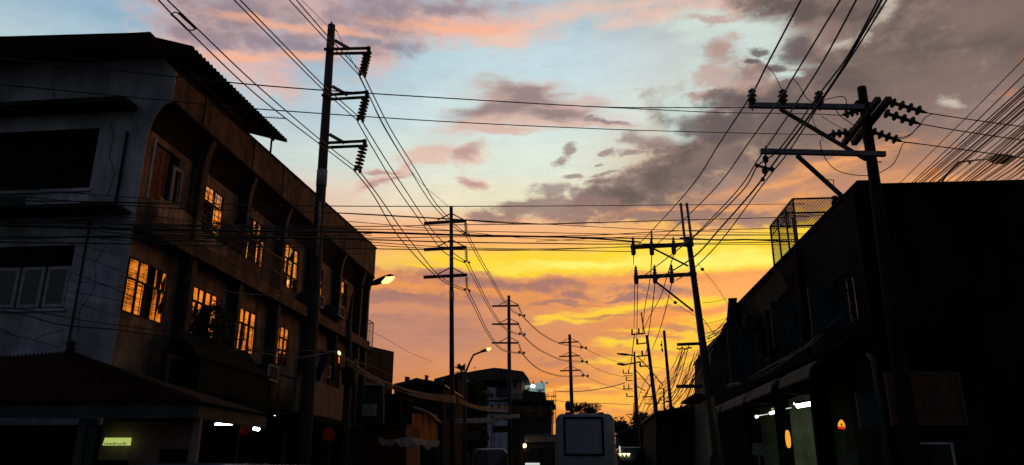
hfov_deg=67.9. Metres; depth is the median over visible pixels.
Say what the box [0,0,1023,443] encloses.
sky
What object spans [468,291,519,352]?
power line
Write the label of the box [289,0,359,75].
power line
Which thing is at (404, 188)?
power line
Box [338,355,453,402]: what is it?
power line
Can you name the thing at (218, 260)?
power line
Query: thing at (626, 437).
shed
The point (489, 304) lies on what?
power line
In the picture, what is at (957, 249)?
shophouse
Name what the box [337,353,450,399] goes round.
power line
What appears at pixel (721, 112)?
power line
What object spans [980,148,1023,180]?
power line
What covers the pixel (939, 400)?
window
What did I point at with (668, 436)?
shed
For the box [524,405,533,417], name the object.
window
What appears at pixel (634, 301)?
power line
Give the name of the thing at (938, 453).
notice board
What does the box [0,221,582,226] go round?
power line
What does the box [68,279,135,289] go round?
power line
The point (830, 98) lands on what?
jumper cable
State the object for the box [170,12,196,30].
cable spacer
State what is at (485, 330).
power line
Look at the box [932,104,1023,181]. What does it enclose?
power line
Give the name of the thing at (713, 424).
distribution pole
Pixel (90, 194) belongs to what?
power line
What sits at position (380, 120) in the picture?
power line
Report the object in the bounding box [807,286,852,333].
jutting sign
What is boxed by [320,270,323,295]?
window
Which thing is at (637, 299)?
power line
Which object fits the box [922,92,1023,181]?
power line
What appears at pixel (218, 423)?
ceiling lamp
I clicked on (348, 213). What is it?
power line
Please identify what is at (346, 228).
power line
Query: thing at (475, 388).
tree
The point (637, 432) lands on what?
distribution pole
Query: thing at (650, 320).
power line
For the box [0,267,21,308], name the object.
window
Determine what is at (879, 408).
rain pipe
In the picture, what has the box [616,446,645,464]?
jeepney
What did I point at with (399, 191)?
power line
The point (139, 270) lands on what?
window
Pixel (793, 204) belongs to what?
rooftop cage
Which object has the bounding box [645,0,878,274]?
power line
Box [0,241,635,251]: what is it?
power line
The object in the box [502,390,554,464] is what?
house
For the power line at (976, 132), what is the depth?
18.39 m
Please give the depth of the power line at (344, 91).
13.07 m
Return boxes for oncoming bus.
[521,434,555,464]
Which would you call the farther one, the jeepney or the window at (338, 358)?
the jeepney
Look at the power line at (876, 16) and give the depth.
17.15 m
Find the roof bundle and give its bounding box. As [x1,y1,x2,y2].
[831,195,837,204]
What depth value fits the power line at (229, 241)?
16.29 m
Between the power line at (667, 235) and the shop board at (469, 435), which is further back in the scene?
the shop board at (469, 435)
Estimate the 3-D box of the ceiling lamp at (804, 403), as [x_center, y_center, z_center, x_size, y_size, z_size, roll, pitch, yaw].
[9.032,5.301,23.501,0.180,0.225,1.431,-1,-18,4]
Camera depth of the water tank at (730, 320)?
32.07 m
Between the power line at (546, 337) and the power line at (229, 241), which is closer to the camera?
the power line at (229, 241)
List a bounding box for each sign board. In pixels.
[752,443,764,464]
[855,393,879,427]
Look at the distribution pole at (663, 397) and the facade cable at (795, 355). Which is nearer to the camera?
the facade cable at (795, 355)
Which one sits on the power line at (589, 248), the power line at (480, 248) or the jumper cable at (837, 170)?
the power line at (480, 248)
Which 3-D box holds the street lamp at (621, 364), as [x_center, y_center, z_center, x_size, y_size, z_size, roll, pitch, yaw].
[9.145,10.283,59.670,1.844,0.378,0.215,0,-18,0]
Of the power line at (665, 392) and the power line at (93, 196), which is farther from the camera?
the power line at (665, 392)
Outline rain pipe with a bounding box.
[866,353,889,464]
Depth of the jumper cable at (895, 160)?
16.91 m
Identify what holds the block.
on the ground
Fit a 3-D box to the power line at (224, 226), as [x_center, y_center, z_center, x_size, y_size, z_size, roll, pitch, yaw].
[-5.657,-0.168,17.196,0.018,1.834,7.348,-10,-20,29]
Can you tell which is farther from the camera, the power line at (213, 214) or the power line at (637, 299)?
the power line at (637, 299)
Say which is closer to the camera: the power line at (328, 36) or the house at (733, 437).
the power line at (328, 36)
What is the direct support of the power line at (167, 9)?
attached to the transmission pole at (306, 419)
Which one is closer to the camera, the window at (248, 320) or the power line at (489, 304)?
the window at (248, 320)
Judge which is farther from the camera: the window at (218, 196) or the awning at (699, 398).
the awning at (699, 398)
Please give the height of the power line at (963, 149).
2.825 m
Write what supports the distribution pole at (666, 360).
on the pavement
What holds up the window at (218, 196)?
in the three storey building
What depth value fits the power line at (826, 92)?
16.05 m
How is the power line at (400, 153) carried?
attached to the transmission pole at (306, 419)
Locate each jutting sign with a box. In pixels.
[726,326,760,381]
[769,301,802,347]
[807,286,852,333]
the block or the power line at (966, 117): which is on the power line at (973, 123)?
the power line at (966, 117)
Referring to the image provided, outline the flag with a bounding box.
[301,349,340,383]
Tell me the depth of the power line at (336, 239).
16.17 m
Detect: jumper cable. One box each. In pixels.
[805,96,846,106]
[820,140,870,175]
[833,105,865,150]
[879,142,904,172]
[898,114,932,137]
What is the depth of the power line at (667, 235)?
26.17 m
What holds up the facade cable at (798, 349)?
attached to the shophouse
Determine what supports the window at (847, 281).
in the shophouse
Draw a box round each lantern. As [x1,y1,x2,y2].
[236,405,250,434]
[323,419,334,440]
[785,417,790,447]
[838,412,844,428]
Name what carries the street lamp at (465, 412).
on the pavement
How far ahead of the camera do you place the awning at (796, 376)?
20.59 m
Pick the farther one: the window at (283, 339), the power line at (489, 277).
the power line at (489, 277)
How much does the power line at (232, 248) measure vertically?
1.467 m
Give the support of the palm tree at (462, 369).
on the pavement
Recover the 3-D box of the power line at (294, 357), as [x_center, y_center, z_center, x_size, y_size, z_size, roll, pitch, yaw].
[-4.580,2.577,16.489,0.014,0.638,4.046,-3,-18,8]
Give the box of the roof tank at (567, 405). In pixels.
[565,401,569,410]
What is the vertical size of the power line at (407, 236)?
0.986 m
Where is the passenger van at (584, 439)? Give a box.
[539,412,616,464]
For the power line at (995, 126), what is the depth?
18.40 m
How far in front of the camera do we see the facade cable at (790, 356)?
22.20 m
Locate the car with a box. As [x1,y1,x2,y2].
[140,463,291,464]
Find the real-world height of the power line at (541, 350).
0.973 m
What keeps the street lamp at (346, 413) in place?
on the pavement
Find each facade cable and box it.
[727,312,845,386]
[728,308,847,384]
[730,310,852,385]
[730,310,854,386]
[731,307,849,383]
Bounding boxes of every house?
[392,378,462,464]
[434,374,473,464]
[462,368,530,450]
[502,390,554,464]
[694,323,747,464]
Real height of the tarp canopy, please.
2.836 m
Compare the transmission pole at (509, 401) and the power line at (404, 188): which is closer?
the power line at (404, 188)
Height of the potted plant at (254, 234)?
0.798 m
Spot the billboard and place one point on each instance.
(540, 385)
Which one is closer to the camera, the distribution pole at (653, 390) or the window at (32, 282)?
the window at (32, 282)
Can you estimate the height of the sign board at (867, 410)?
0.716 m
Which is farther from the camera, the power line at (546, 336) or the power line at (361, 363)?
the power line at (546, 336)
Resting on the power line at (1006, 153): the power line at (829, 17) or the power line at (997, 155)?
the power line at (997, 155)
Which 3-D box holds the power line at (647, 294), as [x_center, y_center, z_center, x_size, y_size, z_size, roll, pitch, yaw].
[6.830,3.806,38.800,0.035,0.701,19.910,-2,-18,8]
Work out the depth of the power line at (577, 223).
23.93 m
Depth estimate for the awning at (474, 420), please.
43.73 m
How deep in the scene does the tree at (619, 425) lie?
67.38 m
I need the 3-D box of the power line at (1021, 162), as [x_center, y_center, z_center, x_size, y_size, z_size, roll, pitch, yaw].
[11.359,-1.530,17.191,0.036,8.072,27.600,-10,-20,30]
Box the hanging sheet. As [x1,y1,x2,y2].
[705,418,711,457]
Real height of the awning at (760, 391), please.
0.612 m
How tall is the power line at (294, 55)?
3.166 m
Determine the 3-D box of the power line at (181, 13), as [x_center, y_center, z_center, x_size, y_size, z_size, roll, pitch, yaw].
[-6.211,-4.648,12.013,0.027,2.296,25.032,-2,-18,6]
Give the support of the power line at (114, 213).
on the power line at (233, 238)
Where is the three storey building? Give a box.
[0,32,376,464]
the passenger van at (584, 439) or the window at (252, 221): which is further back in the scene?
the passenger van at (584, 439)
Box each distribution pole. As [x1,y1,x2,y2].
[623,352,648,446]
[630,203,723,464]
[631,312,662,411]
[658,385,667,409]
[660,330,671,408]
[747,85,926,464]
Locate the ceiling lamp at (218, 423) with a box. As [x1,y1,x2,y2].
[214,421,231,424]
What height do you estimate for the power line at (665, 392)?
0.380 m
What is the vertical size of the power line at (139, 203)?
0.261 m
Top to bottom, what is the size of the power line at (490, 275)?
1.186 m
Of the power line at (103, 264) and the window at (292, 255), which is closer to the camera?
the power line at (103, 264)
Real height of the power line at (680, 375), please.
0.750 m
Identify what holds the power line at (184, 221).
on the power line at (224, 226)
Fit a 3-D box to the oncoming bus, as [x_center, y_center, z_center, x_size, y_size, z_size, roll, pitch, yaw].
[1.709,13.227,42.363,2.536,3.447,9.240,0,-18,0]
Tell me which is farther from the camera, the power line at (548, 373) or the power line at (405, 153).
the power line at (548, 373)
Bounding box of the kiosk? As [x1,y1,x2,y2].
[0,340,269,464]
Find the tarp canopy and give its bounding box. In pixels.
[378,437,439,464]
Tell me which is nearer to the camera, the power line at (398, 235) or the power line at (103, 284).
the power line at (103, 284)
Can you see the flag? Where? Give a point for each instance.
(322, 364)
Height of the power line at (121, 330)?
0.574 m
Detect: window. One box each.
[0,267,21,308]
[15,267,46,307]
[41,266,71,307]
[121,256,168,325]
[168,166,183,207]
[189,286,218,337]
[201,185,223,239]
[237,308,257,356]
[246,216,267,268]
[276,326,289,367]
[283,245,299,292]
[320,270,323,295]
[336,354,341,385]
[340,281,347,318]
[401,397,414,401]
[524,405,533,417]
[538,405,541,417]
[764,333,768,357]
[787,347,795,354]
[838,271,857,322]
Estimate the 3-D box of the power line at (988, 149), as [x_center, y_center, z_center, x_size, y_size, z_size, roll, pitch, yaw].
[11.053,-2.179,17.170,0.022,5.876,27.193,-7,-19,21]
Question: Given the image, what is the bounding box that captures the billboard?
[525,381,547,392]
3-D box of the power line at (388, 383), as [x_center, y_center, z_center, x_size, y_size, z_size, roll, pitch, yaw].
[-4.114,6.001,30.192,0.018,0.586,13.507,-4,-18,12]
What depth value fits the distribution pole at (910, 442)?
16.90 m
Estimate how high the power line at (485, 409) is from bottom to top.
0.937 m
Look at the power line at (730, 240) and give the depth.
27.36 m
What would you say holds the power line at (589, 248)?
on the power line at (348, 213)
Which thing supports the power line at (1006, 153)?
on the power line at (1000, 161)
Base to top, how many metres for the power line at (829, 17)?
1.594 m
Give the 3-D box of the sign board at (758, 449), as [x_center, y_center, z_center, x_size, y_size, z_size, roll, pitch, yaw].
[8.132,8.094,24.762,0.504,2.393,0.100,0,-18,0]
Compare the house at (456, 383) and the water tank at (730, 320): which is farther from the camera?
the house at (456, 383)
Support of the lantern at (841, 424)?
hanging from the shophouse
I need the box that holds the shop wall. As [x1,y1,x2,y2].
[365,423,419,464]
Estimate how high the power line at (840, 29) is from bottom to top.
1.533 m
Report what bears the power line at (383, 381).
on the power line at (391, 383)
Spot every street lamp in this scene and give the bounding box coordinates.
[339,274,393,464]
[463,348,490,464]
[617,353,633,355]
[617,361,638,365]
[941,154,1012,181]
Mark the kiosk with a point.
(70, 383)
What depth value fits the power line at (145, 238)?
14.30 m
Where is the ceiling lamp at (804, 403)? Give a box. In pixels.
[794,400,809,407]
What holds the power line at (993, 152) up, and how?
on the power line at (1014, 137)
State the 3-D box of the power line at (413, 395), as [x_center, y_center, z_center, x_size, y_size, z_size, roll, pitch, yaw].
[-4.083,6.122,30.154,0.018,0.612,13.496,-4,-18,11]
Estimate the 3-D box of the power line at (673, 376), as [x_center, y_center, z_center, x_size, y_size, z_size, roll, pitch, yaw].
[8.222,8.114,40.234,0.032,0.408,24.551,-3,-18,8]
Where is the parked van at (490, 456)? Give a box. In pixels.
[472,448,508,464]
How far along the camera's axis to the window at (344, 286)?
29.17 m
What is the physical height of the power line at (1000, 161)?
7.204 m
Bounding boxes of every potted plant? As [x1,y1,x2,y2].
[195,299,235,345]
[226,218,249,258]
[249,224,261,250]
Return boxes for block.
[352,346,400,464]
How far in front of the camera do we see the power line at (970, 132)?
16.37 m
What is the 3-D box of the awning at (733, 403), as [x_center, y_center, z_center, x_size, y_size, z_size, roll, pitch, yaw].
[8.874,6.518,29.296,0.921,0.612,4.200,-1,-18,4]
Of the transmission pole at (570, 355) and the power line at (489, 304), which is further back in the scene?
the transmission pole at (570, 355)
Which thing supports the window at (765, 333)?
in the shophouse
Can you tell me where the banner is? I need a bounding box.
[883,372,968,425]
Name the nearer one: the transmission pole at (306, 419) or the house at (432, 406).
the transmission pole at (306, 419)
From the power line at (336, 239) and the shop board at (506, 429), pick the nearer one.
the power line at (336, 239)
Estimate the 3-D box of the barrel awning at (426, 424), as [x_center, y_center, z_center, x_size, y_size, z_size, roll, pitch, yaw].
[-4.069,9.027,35.541,1.410,1.678,2.420,0,-18,0]
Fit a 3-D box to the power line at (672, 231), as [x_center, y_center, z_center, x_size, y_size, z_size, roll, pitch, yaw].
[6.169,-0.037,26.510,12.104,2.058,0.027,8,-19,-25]
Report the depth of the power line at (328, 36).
21.71 m
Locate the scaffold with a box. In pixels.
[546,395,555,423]
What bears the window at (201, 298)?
in the three storey building
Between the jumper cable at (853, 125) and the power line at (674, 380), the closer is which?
the jumper cable at (853, 125)
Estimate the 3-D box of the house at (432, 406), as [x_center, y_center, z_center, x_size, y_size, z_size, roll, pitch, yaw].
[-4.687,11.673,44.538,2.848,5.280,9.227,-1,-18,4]
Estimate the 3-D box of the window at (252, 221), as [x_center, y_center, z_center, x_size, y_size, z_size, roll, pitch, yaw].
[-7.295,0.307,21.541,0.324,1.270,1.304,0,-18,0]
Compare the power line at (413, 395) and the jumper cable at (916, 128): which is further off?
the power line at (413, 395)
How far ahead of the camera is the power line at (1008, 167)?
18.01 m
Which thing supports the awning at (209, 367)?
attached to the three storey building
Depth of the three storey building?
16.96 m
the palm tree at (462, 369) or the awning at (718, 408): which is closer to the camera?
the awning at (718, 408)
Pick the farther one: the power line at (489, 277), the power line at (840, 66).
the power line at (489, 277)
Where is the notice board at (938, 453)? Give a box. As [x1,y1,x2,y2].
[921,442,956,464]
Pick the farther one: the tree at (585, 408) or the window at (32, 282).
the tree at (585, 408)
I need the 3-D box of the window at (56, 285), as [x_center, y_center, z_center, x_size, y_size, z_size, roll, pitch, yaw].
[-9.345,1.115,15.607,0.500,0.860,0.050,-2,-18,6]
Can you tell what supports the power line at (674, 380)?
attached to the distribution pole at (666, 360)
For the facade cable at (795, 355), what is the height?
0.429 m
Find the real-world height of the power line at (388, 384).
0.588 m
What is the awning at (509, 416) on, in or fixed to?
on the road
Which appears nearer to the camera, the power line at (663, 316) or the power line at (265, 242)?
the power line at (265, 242)
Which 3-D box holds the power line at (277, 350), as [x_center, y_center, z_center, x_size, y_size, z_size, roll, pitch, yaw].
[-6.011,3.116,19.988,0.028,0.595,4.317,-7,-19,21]
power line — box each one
[0,58,747,107]
[0,84,818,134]
[0,187,179,201]
[0,188,167,217]
[0,194,804,233]
[0,197,223,207]
[0,200,765,206]
[0,219,792,235]
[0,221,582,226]
[0,223,639,242]
[0,235,485,238]
[0,235,777,244]
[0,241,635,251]
[0,307,191,333]
[0,310,247,339]
[0,332,59,347]
[1,196,223,223]
[34,239,119,255]
[37,237,207,241]
[65,298,131,319]
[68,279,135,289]
[68,291,131,303]
[70,271,135,297]
[75,254,131,275]
[100,218,366,229]
[100,222,371,235]
[100,225,371,236]
[100,231,358,245]
[100,238,371,255]
[103,215,338,227]
[114,237,364,242]
[119,230,371,241]
[122,225,371,243]
[158,0,354,170]
[167,0,358,169]
[174,225,255,279]
[177,192,279,239]
[224,349,331,351]
[234,0,357,120]
[240,0,361,119]
[256,351,334,357]
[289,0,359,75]
[296,0,364,75]
[331,361,393,377]
[335,348,455,395]
[335,349,455,396]
[336,350,455,397]
[336,351,455,398]
[337,33,447,205]
[337,213,809,224]
[337,352,449,398]
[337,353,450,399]
[338,354,451,400]
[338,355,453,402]
[348,221,635,242]
[349,366,453,401]
[355,172,464,290]
[357,121,465,263]
[359,77,462,233]
[361,173,468,290]
[363,123,467,262]
[365,78,466,233]
[370,242,619,248]
[374,244,793,250]
[456,400,509,410]
[466,264,520,334]
[466,292,520,353]
[467,238,520,315]
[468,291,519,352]
[469,237,520,314]
[469,264,519,333]
[521,353,581,376]
[522,315,580,346]
[522,316,580,347]
[522,334,569,360]
[522,335,570,361]
[536,234,769,241]
[554,400,629,404]
[558,383,623,391]
[562,227,810,235]
[591,237,793,239]
[600,107,841,115]
[629,334,634,368]
[634,284,634,319]
[637,284,637,314]
[638,0,801,244]
[642,256,651,332]
[643,284,654,361]
[644,362,684,415]
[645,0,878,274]
[645,255,673,326]
[652,284,671,348]
[657,0,882,279]
[658,0,840,242]
[659,349,682,400]
[662,350,682,408]
[667,346,688,407]
[676,0,856,247]
[676,0,886,280]
[680,237,792,241]
[900,59,1023,182]
[902,141,1023,158]
[913,74,1023,181]
[915,86,1023,181]
[919,90,1023,181]
[921,124,1020,139]
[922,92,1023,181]
[924,95,1023,181]
[927,112,1020,126]
[929,100,1023,181]
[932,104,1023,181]
[936,108,1023,181]
[939,113,1023,181]
[947,121,1023,180]
[955,124,1023,180]
[957,126,1023,180]
[963,128,1023,180]
[966,132,1023,180]
[970,138,1023,180]
[973,143,1023,180]
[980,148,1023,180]
[982,150,1023,180]
[991,155,1023,179]
[995,160,1023,179]
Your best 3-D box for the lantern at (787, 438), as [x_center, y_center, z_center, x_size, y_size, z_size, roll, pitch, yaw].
[7.716,5.604,21.301,0.147,0.824,0.147,0,-18,0]
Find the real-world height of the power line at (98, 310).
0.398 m
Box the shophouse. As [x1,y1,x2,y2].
[733,179,1023,464]
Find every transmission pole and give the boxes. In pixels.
[296,21,371,464]
[423,207,470,464]
[492,295,525,464]
[559,334,588,413]
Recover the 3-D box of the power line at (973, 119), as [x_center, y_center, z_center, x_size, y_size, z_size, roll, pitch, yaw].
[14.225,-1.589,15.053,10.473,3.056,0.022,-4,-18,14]
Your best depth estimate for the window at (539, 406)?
68.86 m
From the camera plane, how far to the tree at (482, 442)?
52.03 m
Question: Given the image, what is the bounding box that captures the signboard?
[752,269,789,315]
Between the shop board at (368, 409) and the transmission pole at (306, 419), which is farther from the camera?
the shop board at (368, 409)
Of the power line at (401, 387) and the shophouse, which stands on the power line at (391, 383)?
the power line at (401, 387)
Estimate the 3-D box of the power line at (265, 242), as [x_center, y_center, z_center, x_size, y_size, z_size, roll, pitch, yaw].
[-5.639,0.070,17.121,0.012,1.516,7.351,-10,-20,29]
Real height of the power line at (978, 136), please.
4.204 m
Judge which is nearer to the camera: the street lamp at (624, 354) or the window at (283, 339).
the window at (283, 339)
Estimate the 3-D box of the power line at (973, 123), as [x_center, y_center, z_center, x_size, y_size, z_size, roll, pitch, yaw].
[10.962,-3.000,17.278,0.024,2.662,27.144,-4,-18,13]
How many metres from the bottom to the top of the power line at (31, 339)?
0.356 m
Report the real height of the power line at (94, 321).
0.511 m
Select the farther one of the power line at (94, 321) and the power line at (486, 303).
the power line at (486, 303)
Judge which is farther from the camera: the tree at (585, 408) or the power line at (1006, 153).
the tree at (585, 408)
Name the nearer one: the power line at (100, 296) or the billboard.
the power line at (100, 296)
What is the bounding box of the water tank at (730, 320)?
[725,298,736,333]
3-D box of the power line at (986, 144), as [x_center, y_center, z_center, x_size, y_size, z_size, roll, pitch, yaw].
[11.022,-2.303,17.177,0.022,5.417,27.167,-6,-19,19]
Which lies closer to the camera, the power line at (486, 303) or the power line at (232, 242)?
the power line at (232, 242)
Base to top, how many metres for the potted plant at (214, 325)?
1.446 m
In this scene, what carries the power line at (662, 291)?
attached to the distribution pole at (713, 424)
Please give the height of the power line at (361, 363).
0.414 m
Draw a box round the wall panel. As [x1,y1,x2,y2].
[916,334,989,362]
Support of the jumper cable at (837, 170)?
attached to the distribution pole at (910, 442)
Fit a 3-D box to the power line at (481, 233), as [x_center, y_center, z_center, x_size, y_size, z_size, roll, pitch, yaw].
[-0.001,0.021,22.842,10.272,1.103,0.017,11,-21,-31]
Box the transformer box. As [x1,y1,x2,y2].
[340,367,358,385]
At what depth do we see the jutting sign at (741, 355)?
28.56 m
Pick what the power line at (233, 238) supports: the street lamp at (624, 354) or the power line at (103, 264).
the power line at (103, 264)
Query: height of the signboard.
0.800 m
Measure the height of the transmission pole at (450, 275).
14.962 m
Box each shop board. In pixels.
[362,404,376,415]
[460,431,479,439]
[493,426,519,432]
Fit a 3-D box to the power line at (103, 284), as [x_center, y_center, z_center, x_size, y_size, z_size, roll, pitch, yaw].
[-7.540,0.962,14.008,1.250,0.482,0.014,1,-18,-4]
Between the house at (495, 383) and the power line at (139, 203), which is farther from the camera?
the house at (495, 383)
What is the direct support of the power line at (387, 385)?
on the power line at (413, 395)
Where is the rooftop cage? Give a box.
[769,197,839,265]
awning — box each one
[170,327,271,403]
[412,406,441,440]
[455,418,492,448]
[494,414,520,464]
[681,393,705,405]
[705,402,734,419]
[721,391,767,413]
[745,376,799,403]
[778,355,844,390]
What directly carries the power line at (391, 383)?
on the power line at (387, 386)
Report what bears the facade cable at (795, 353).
attached to the shophouse
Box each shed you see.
[615,424,642,448]
[641,404,693,464]
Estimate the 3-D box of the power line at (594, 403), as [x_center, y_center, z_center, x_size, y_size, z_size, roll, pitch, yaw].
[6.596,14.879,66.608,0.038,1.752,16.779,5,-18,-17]
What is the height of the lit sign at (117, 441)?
0.115 m
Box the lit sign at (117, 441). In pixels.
[103,438,131,444]
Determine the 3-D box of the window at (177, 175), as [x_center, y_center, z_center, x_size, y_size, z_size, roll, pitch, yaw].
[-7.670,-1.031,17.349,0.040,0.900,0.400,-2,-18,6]
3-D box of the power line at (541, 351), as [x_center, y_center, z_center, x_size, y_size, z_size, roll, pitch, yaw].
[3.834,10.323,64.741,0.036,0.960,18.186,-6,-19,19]
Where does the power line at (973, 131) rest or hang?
on the power line at (976, 132)
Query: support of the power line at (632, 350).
attached to the distribution pole at (713, 424)
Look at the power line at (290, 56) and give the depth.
18.96 m
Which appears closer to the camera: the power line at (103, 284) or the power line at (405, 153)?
the power line at (103, 284)
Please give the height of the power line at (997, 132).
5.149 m
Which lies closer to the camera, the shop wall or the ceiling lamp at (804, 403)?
the ceiling lamp at (804, 403)
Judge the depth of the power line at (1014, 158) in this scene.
18.14 m
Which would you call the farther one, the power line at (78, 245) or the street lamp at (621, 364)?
the street lamp at (621, 364)
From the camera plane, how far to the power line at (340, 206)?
16.58 m
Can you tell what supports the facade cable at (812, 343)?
attached to the shophouse
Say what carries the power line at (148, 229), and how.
attached to the transmission pole at (306, 419)
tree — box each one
[454,363,467,394]
[467,400,488,451]
[468,376,489,464]
[574,402,601,413]
[614,411,648,433]
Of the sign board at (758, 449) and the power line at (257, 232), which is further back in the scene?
the sign board at (758, 449)
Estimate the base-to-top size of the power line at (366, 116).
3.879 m
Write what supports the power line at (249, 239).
on the power line at (229, 241)
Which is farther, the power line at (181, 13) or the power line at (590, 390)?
the power line at (590, 390)
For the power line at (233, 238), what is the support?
on the power line at (336, 239)
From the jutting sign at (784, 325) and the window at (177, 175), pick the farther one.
the jutting sign at (784, 325)
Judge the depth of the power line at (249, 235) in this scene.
16.79 m
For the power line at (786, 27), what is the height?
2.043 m
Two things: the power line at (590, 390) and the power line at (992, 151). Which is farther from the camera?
the power line at (590, 390)
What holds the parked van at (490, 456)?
on the road
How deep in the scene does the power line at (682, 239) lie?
26.16 m

